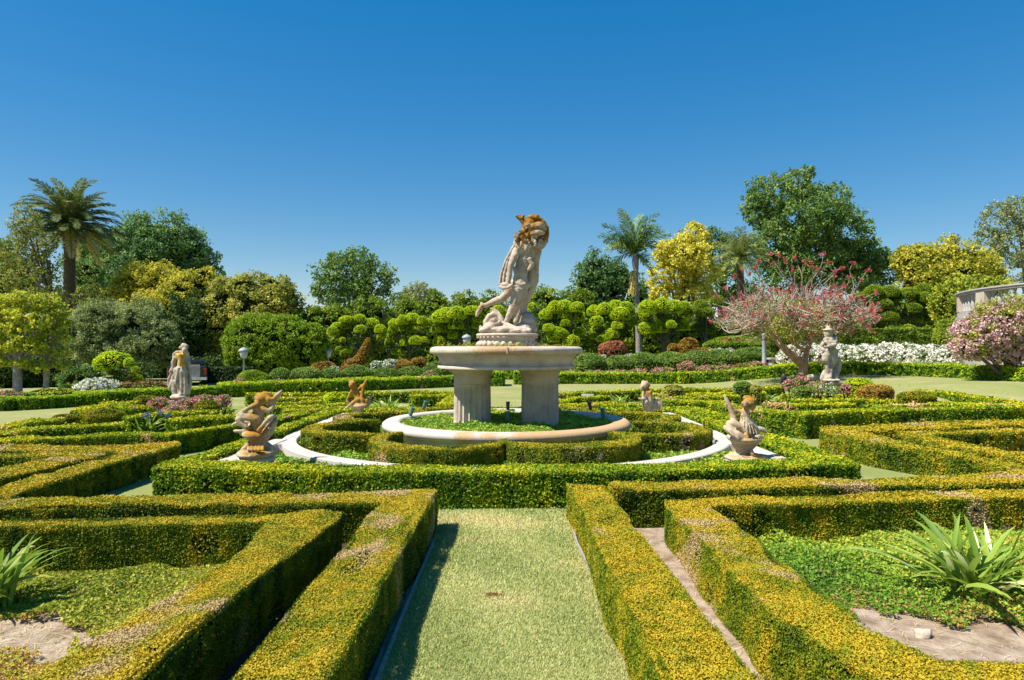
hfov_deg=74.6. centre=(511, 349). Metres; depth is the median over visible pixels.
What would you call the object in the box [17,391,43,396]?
flower bed plant
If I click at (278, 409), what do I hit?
box hedge
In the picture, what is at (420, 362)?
bronze shrub
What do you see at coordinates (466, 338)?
garden lamp
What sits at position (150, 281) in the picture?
yellow tree
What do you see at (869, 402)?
box hedge
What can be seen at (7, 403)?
border hedge
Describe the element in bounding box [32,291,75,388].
light tree
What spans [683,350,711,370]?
ball shrub
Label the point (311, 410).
box hedge
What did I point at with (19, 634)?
soil litter
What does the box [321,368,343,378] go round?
ball shrub
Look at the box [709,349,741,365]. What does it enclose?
ball shrub
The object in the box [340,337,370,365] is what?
animal topiary
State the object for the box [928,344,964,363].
white rose bush
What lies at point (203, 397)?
rose bush
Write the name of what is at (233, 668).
mulch
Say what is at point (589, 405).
spotlight
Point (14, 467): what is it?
box hedge
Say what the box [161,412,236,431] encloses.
box hedge
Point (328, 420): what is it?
stone curb
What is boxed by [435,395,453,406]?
box hedge
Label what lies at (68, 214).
canary palm
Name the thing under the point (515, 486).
box hedge
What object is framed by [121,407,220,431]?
box hedge
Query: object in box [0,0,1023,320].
sky
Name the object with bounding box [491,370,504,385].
border hedge
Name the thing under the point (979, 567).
strap plant
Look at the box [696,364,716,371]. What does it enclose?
rose bush
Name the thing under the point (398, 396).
box hedge
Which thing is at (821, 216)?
oak
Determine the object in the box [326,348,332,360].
garden lamp
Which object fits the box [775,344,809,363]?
white rose bush
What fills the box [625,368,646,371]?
rose bush
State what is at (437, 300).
tall hedge
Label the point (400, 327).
cloud pruned tree
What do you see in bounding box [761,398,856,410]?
box hedge
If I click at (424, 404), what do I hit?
spotlight
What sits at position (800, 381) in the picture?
rose bush
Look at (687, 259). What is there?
golden tree
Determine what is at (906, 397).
dome shrub
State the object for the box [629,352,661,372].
ball shrub
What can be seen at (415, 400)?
box hedge
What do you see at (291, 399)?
box hedge
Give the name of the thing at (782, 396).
box hedge
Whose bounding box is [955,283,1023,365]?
terrace
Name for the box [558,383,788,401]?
box hedge
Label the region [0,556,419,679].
soil
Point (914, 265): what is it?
yellow tree
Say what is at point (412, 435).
fountain pool
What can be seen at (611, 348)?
bronze shrub
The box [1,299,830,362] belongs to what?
woods
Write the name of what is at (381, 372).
ball shrub
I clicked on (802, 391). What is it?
dome shrub
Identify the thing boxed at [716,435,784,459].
stone curb
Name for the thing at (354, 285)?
magnolia tree
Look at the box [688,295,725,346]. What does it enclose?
cloud pruned tree
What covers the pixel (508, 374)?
border hedge
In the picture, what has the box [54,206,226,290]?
tree
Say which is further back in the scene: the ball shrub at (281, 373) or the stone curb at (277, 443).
the ball shrub at (281, 373)
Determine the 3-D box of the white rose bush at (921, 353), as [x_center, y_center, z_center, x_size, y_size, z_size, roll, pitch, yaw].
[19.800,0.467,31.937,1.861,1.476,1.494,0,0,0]
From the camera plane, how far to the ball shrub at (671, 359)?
35.35 m
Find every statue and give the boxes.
[167,343,191,404]
[231,390,281,462]
[346,379,370,412]
[475,214,548,345]
[638,381,662,411]
[723,395,768,460]
[819,324,842,394]
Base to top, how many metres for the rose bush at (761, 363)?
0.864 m
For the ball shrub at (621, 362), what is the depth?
34.44 m
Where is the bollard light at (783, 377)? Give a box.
[781,373,786,393]
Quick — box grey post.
[762,333,765,364]
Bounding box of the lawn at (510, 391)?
[0,363,1023,679]
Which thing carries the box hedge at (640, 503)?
on the lawn at (510, 391)
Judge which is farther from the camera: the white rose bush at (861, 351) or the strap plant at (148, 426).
the white rose bush at (861, 351)
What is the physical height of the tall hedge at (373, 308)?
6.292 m
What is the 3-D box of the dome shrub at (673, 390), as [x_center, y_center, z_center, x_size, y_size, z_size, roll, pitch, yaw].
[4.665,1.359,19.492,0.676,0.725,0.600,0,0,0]
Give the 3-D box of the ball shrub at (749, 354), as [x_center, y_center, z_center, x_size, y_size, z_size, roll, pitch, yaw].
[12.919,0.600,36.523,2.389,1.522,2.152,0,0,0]
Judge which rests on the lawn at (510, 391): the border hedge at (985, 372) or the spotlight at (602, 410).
the border hedge at (985, 372)
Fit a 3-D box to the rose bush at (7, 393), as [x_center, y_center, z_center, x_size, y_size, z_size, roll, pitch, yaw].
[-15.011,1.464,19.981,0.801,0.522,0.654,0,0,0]
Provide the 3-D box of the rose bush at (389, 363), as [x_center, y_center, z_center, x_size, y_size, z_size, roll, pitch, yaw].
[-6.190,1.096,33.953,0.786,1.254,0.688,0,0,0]
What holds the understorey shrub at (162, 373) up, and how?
on the lawn at (510, 391)
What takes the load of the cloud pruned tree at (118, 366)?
on the lawn at (510, 391)
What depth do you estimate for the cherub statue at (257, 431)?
8.26 m
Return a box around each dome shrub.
[51,413,78,424]
[82,408,124,424]
[133,395,156,411]
[193,400,220,412]
[323,392,345,403]
[661,384,684,397]
[677,370,689,383]
[732,381,750,402]
[749,385,761,405]
[791,385,815,399]
[845,378,873,395]
[856,384,894,404]
[896,391,937,404]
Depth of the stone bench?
35.27 m
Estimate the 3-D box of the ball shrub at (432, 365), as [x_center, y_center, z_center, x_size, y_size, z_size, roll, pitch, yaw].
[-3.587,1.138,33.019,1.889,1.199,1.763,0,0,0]
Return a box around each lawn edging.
[375,541,434,679]
[571,526,634,671]
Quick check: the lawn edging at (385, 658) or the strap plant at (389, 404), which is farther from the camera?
the strap plant at (389, 404)
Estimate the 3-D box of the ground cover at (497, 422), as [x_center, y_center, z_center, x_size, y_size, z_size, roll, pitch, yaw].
[-0.089,1.181,11.100,3.446,0.204,3.448,0,0,0]
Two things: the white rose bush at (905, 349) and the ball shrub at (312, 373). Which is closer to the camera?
the ball shrub at (312, 373)
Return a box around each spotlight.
[409,407,414,415]
[422,400,427,408]
[505,411,509,422]
[506,401,509,409]
[587,401,591,410]
[600,408,604,418]
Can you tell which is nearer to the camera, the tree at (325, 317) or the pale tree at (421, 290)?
the tree at (325, 317)
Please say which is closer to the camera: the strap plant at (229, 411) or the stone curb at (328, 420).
the stone curb at (328, 420)
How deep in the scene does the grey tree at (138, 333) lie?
35.20 m
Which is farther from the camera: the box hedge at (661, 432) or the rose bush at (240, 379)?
the rose bush at (240, 379)
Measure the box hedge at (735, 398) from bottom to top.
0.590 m
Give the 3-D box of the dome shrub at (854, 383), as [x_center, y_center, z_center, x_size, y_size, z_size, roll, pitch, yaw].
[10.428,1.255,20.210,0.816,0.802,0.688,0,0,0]
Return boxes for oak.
[568,245,650,321]
[737,164,898,325]
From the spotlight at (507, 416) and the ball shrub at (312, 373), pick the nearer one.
the spotlight at (507, 416)
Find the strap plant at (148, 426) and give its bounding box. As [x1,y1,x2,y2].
[126,410,169,431]
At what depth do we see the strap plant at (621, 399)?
20.01 m
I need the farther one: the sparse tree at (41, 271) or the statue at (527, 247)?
the sparse tree at (41, 271)
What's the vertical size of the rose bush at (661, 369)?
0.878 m
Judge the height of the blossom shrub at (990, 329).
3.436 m
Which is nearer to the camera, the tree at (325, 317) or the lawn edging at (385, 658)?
the lawn edging at (385, 658)
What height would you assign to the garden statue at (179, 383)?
1.868 m
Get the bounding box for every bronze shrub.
[311,361,334,369]
[392,359,412,369]
[411,357,426,367]
[598,340,627,357]
[667,343,678,351]
[677,337,698,352]
[688,347,709,350]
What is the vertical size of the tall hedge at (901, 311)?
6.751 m
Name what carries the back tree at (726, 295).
on the lawn at (510, 391)
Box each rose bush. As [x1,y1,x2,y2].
[0,390,23,396]
[72,377,121,390]
[114,381,139,388]
[134,379,158,388]
[146,396,171,411]
[154,380,166,387]
[161,404,188,411]
[175,397,199,411]
[191,394,216,400]
[214,394,232,414]
[233,377,245,381]
[369,360,382,369]
[382,359,397,368]
[421,370,437,376]
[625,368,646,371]
[651,366,672,372]
[677,360,694,370]
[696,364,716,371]
[706,348,734,351]
[716,364,732,369]
[732,362,750,368]
[748,360,768,365]
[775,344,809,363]
[781,379,796,398]
[794,376,809,386]
[808,343,825,362]
[808,380,826,399]
[817,383,840,398]
[822,343,855,360]
[838,383,851,398]
[847,343,878,361]
[865,341,901,362]
[889,342,918,363]
[906,343,940,363]
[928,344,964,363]
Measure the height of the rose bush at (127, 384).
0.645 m
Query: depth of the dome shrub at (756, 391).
20.19 m
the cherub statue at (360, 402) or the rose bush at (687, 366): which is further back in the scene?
the rose bush at (687, 366)
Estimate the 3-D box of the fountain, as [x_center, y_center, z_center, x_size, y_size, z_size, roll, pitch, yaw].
[-0.090,0.649,11.098,2.510,1.382,2.514,0,0,0]
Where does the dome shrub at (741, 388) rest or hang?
on the lawn at (510, 391)
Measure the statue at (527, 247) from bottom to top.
2.308 m
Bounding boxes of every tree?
[0,201,105,345]
[0,237,106,358]
[0,289,58,391]
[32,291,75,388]
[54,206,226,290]
[61,293,185,373]
[92,350,160,383]
[96,258,216,330]
[198,269,306,363]
[306,245,399,355]
[326,314,386,367]
[381,312,433,361]
[397,280,436,349]
[430,305,485,345]
[490,300,585,370]
[586,299,638,343]
[634,297,690,351]
[645,220,724,323]
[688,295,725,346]
[696,225,772,320]
[709,251,883,378]
[851,283,939,328]
[888,232,1008,288]
[926,271,1016,327]
[967,195,1023,290]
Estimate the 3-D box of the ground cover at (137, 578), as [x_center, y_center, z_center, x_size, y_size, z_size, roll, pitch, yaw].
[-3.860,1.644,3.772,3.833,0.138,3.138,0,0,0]
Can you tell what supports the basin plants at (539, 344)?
in the fountain
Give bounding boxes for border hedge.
[0,395,18,410]
[12,392,84,409]
[72,384,222,405]
[216,373,453,396]
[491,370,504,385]
[504,370,512,379]
[512,370,521,384]
[558,361,821,383]
[816,356,958,377]
[946,359,1023,381]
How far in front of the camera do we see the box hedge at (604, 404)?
16.41 m
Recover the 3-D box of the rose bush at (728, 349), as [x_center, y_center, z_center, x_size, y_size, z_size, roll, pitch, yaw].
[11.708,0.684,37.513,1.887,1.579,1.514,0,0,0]
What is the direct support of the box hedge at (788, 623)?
on the soil at (986, 638)
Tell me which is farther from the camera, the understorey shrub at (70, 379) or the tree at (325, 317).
the tree at (325, 317)
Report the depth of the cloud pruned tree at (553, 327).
40.44 m
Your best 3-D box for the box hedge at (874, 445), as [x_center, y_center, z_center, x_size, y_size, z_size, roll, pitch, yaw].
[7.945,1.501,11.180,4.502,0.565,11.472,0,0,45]
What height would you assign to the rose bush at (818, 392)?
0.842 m
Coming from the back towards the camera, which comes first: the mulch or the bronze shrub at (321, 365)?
the bronze shrub at (321, 365)
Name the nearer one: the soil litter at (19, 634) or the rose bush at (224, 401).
the soil litter at (19, 634)
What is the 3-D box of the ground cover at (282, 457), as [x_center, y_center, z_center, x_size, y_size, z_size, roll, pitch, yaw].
[-0.003,1.440,11.117,6.672,0.184,6.447,0,0,0]
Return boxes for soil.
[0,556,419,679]
[605,526,1023,679]
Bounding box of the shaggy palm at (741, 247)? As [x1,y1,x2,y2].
[712,225,771,318]
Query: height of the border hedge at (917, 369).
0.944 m
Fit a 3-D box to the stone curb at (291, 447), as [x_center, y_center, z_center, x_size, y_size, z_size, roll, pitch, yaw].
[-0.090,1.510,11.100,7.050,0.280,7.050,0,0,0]
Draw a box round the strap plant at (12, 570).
[0,532,74,609]
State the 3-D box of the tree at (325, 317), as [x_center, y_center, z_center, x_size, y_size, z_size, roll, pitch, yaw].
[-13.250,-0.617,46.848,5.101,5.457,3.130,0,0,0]
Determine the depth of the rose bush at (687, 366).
34.01 m
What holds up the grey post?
on the lawn at (510, 391)
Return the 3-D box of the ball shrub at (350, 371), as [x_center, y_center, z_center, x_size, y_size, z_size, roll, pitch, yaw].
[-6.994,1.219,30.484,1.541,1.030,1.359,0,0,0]
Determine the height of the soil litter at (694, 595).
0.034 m
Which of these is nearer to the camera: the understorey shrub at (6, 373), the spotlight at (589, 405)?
the spotlight at (589, 405)
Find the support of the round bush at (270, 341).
on the lawn at (510, 391)
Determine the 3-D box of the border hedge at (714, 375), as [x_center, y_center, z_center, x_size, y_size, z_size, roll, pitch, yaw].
[7.654,1.151,32.920,14.242,1.207,1.837,0,0,4]
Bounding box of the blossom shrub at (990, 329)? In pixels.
[944,291,1023,376]
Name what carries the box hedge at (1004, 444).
on the soil
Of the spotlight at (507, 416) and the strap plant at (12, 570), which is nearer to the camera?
the strap plant at (12, 570)
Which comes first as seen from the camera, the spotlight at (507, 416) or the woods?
the spotlight at (507, 416)
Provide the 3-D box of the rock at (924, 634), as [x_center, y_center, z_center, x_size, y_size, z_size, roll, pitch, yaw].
[2.427,1.682,3.962,0.107,0.066,0.074,0,0,0]
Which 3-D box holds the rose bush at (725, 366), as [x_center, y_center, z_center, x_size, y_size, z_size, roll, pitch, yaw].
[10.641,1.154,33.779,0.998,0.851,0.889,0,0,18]
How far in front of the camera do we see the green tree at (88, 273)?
57.18 m
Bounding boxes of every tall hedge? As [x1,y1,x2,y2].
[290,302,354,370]
[350,292,427,369]
[413,288,483,363]
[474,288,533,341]
[529,283,597,370]
[590,316,642,354]
[634,314,733,354]
[856,296,934,332]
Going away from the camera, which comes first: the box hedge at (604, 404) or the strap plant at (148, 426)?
the strap plant at (148, 426)
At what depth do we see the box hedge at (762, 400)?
20.37 m
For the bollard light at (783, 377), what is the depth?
19.95 m
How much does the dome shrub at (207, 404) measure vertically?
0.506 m
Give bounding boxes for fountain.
[430,346,582,425]
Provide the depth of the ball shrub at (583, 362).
34.39 m
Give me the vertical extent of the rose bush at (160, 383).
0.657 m
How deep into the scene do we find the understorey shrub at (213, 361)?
43.77 m
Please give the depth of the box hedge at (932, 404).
16.28 m
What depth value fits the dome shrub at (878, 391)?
18.31 m
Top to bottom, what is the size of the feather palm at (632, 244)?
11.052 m
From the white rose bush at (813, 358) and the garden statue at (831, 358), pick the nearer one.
the garden statue at (831, 358)
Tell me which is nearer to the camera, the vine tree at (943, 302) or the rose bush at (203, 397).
the rose bush at (203, 397)
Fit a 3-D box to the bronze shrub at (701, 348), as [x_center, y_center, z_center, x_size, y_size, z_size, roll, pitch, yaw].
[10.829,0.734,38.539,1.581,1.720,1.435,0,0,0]
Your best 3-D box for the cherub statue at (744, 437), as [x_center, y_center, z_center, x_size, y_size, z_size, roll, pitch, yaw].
[2.921,1.138,8.460,0.583,1.124,0.581,0,0,0]
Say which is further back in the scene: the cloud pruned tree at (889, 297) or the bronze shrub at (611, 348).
the cloud pruned tree at (889, 297)
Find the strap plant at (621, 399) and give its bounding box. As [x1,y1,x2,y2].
[609,394,631,403]
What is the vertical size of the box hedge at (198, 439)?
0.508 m
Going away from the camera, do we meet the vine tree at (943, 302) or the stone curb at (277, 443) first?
the stone curb at (277, 443)
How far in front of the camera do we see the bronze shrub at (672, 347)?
38.78 m
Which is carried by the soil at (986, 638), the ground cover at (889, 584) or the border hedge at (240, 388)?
the ground cover at (889, 584)
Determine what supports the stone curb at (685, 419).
on the lawn at (510, 391)
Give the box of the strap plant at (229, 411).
[220,401,245,414]
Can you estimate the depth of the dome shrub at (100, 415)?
13.59 m
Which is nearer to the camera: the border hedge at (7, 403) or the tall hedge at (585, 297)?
the border hedge at (7, 403)
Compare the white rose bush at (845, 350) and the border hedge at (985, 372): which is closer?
the border hedge at (985, 372)
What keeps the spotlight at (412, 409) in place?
on the fountain pool
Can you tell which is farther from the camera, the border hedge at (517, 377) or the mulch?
the border hedge at (517, 377)
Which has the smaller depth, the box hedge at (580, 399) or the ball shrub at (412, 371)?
the box hedge at (580, 399)
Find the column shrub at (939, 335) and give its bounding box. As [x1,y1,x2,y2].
[931,318,957,348]
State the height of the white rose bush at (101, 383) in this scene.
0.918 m
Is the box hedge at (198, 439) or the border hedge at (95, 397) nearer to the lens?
the box hedge at (198, 439)
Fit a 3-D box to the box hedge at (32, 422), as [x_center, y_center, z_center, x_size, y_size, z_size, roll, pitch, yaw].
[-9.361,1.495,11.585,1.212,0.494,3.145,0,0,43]
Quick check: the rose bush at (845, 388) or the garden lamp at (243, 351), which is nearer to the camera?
the rose bush at (845, 388)
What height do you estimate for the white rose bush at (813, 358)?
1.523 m
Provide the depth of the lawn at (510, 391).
22.24 m
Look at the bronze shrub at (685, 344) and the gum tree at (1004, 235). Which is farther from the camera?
the gum tree at (1004, 235)
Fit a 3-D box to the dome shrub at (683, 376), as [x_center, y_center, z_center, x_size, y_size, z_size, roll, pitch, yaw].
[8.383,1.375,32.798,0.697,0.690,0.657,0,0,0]
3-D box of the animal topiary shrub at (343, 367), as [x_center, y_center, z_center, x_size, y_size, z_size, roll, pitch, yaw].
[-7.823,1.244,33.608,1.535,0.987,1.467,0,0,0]
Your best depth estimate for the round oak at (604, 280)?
61.23 m
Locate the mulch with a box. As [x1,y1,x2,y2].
[211,543,418,679]
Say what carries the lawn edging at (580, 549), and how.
on the grass at (539, 542)
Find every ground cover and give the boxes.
[0,560,223,679]
[274,425,733,465]
[401,407,611,431]
[756,520,1023,627]
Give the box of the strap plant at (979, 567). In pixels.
[843,511,1023,605]
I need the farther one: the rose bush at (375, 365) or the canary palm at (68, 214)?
the canary palm at (68, 214)
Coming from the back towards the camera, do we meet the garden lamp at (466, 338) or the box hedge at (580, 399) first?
the garden lamp at (466, 338)
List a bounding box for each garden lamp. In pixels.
[238,347,248,370]
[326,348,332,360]
[462,334,471,344]
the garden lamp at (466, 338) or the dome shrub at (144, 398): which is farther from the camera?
the garden lamp at (466, 338)
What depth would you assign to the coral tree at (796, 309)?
28.32 m
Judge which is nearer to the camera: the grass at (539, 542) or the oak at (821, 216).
the grass at (539, 542)
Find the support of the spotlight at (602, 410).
on the fountain pool
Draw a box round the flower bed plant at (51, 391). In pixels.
[30,388,74,394]
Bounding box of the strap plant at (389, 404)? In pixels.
[371,395,408,407]
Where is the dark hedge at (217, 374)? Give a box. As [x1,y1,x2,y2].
[199,365,255,382]
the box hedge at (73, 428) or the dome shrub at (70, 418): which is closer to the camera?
the box hedge at (73, 428)
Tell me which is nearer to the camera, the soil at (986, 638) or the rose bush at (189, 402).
the soil at (986, 638)
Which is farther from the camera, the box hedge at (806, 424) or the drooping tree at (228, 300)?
the drooping tree at (228, 300)
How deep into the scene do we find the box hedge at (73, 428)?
11.66 m
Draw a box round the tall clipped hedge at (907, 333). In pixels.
[707,323,932,363]
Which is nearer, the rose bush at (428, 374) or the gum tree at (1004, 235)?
the rose bush at (428, 374)
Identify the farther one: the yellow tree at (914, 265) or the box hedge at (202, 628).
the yellow tree at (914, 265)
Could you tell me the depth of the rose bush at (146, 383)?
23.48 m
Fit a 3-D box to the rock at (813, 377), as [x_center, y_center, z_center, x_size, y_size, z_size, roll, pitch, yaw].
[12.775,1.192,28.613,0.548,0.239,0.326,0,0,0]
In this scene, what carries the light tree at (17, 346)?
on the lawn at (510, 391)
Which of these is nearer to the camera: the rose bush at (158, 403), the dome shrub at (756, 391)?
the rose bush at (158, 403)
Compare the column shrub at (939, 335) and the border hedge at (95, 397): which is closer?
the border hedge at (95, 397)
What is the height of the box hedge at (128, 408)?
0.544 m
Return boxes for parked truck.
[167,360,206,384]
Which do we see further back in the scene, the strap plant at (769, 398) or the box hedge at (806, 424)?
the strap plant at (769, 398)
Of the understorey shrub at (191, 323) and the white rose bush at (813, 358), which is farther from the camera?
the understorey shrub at (191, 323)
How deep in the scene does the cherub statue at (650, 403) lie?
13.83 m
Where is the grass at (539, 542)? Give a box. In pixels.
[380,507,630,679]
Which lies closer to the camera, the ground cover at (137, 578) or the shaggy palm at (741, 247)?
the ground cover at (137, 578)
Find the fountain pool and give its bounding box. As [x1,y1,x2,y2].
[382,408,630,450]
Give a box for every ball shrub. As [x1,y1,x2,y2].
[236,369,270,381]
[268,367,290,379]
[289,367,323,379]
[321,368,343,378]
[341,365,373,377]
[373,367,399,377]
[398,366,423,375]
[421,360,453,375]
[572,352,606,371]
[603,355,635,371]
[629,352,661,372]
[657,351,687,371]
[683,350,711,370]
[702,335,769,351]
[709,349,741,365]
[733,346,772,365]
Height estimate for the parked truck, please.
1.170 m
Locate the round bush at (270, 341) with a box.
[219,311,332,373]
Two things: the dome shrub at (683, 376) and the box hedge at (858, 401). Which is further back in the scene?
the dome shrub at (683, 376)
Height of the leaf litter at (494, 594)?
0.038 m
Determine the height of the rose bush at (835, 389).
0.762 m
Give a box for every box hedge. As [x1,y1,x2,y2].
[0,407,310,452]
[0,416,66,429]
[0,421,125,441]
[0,440,184,499]
[0,447,106,486]
[0,487,440,679]
[0,509,343,679]
[69,398,145,424]
[99,399,153,421]
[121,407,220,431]
[150,400,861,509]
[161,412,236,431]
[244,385,453,406]
[254,394,344,402]
[264,396,324,416]
[266,400,347,416]
[282,404,373,413]
[298,404,713,466]
[407,392,453,406]
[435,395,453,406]
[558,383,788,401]
[559,392,610,405]
[559,400,642,407]
[566,480,760,679]
[607,467,1023,527]
[639,390,767,403]
[653,391,741,403]
[661,398,1023,439]
[661,486,1023,679]
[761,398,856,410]
[774,394,866,408]
[780,392,860,399]
[817,418,1023,475]
[844,383,1023,404]
[864,398,1022,407]
[870,399,1023,407]
[894,427,1023,464]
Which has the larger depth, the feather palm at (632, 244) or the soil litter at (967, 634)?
the feather palm at (632, 244)
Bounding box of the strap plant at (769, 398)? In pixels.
[765,393,779,402]
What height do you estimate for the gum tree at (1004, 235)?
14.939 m
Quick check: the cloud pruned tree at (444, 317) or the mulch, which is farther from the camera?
the cloud pruned tree at (444, 317)
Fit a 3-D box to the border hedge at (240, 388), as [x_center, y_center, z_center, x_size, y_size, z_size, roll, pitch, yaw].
[-5.937,1.415,27.715,12.264,0.783,1.311,0,0,-41]
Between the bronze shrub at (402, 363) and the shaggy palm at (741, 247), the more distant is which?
the shaggy palm at (741, 247)
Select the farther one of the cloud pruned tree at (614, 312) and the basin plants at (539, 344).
the cloud pruned tree at (614, 312)
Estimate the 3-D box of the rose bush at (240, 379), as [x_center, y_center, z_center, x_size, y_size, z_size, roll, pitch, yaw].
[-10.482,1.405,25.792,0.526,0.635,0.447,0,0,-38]
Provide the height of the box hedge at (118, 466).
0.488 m
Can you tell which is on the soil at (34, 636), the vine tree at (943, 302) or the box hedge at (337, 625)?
the box hedge at (337, 625)
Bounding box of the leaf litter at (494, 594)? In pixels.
[482,591,503,598]
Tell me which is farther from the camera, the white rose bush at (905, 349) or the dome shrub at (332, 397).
the white rose bush at (905, 349)
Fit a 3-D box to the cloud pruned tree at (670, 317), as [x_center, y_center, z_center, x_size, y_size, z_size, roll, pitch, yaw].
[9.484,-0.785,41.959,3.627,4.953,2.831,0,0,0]
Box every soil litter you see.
[0,603,90,671]
[643,529,769,679]
[858,607,1021,661]
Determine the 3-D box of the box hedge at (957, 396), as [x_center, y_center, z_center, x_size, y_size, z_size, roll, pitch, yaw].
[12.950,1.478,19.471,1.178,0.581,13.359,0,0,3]
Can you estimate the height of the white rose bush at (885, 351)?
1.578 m
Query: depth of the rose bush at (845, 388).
18.93 m
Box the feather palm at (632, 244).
[597,208,672,352]
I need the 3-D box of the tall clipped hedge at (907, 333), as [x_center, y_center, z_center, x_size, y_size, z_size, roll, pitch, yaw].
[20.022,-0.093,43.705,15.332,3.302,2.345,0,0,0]
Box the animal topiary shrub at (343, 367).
[340,364,369,370]
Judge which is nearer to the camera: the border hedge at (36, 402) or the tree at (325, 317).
the border hedge at (36, 402)
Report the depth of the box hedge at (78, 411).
15.22 m
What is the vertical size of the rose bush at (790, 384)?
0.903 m
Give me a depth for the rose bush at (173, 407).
15.71 m
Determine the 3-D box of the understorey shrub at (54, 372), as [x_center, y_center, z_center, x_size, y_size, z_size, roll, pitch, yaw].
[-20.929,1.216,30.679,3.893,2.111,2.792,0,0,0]
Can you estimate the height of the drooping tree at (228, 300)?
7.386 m
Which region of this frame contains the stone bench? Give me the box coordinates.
[766,358,775,365]
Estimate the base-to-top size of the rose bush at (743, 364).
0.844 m
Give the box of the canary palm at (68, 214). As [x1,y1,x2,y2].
[3,177,131,365]
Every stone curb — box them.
[219,435,390,469]
[282,430,729,467]
[313,413,343,424]
[662,412,702,425]
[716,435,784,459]
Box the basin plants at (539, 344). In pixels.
[441,341,568,345]
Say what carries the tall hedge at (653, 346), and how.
on the lawn at (510, 391)
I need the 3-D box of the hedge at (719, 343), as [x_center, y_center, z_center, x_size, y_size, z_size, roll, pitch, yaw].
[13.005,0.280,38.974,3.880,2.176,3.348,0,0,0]
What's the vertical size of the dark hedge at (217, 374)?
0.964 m
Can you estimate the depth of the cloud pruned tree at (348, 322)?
38.69 m
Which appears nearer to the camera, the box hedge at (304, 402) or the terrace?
the box hedge at (304, 402)
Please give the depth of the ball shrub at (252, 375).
26.86 m
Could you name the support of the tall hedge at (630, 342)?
on the lawn at (510, 391)
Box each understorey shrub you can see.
[0,354,40,387]
[22,354,85,387]
[52,362,107,388]
[139,363,166,378]
[164,287,215,359]
[190,352,224,366]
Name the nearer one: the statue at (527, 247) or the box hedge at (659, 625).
the box hedge at (659, 625)
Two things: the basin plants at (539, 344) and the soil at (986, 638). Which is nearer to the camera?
the soil at (986, 638)
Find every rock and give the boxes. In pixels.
[806,374,818,379]
[914,628,931,639]
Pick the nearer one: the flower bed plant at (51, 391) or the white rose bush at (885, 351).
the flower bed plant at (51, 391)
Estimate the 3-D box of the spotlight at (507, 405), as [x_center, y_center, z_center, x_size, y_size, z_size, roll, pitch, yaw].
[-0.079,1.145,12.813,0.084,0.290,0.084,0,0,0]

